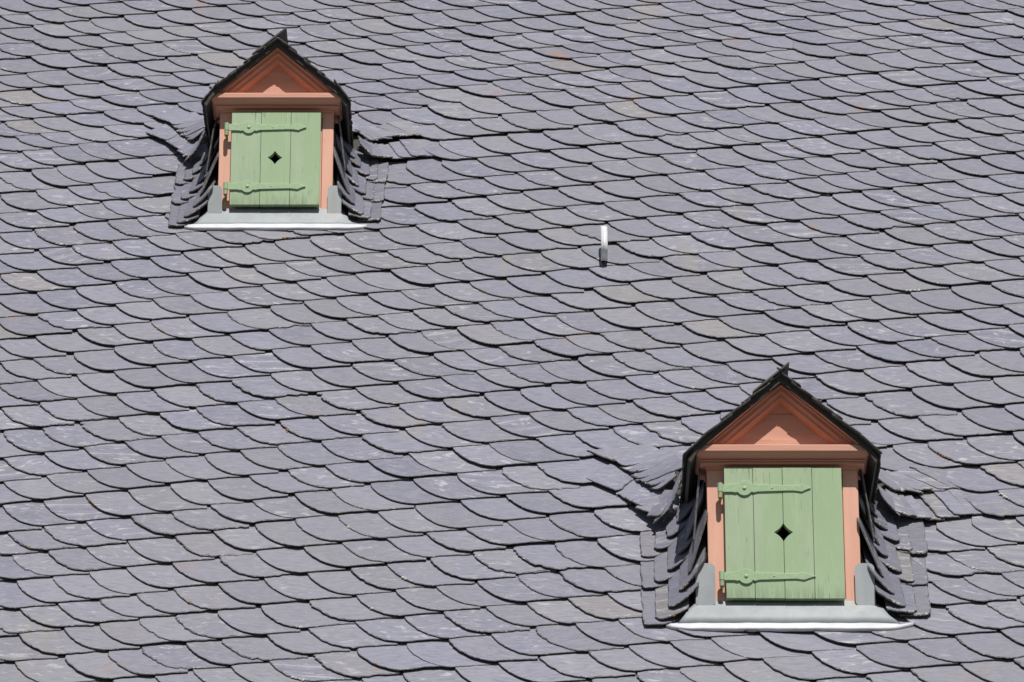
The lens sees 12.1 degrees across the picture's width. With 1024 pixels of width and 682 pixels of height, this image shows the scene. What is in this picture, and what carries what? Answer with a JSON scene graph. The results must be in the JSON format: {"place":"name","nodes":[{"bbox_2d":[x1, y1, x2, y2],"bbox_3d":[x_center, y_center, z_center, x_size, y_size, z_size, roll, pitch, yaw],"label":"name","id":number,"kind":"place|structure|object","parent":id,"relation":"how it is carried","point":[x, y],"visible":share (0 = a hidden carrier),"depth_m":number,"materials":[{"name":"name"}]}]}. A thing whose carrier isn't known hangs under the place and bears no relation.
{"place":"outdoors","nodes":[
{"label":"outdoors","id":0,"kind":"place"},
{"bbox_2d":[0,0,1023,681],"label":"slate roof","id":1,"kind":"structure","parent":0,"point":[298,456],"depth_m":24.59,"materials":[{"name":"grey stone"}]},
{"bbox_2d":[146,27,435,230],"bbox_3d":[-1.158,-0.991,26.422,1.746,1.443,1.240,0,-25,0],"label":"roof dormer","id":2,"kind":"object","parent":1,"relation":"on","point":[273,122],"visible":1,"depth_m":25.92,"materials":[{"name":"paint"}]},
{"bbox_2d":[600,226,607,264],"bbox_3d":[0.480,-0.505,25.299,0.034,0.268,0.195,0,-25,0],"label":"roof hook","id":3,"kind":"object","parent":1,"relation":"on","point":[604,247],"visible":1,"depth_m":25.21,"materials":[{"name":"metal"}]},
{"bbox_2d":[586,362,987,631],"bbox_3d":[1.364,0.812,22.868,2.057,1.745,1.425,0,-25,0],"label":"roof dormer","id":4,"kind":"object","parent":1,"relation":"on","point":[777,520],"visible":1,"depth_m":22.26,"materials":[{"name":"paint"}]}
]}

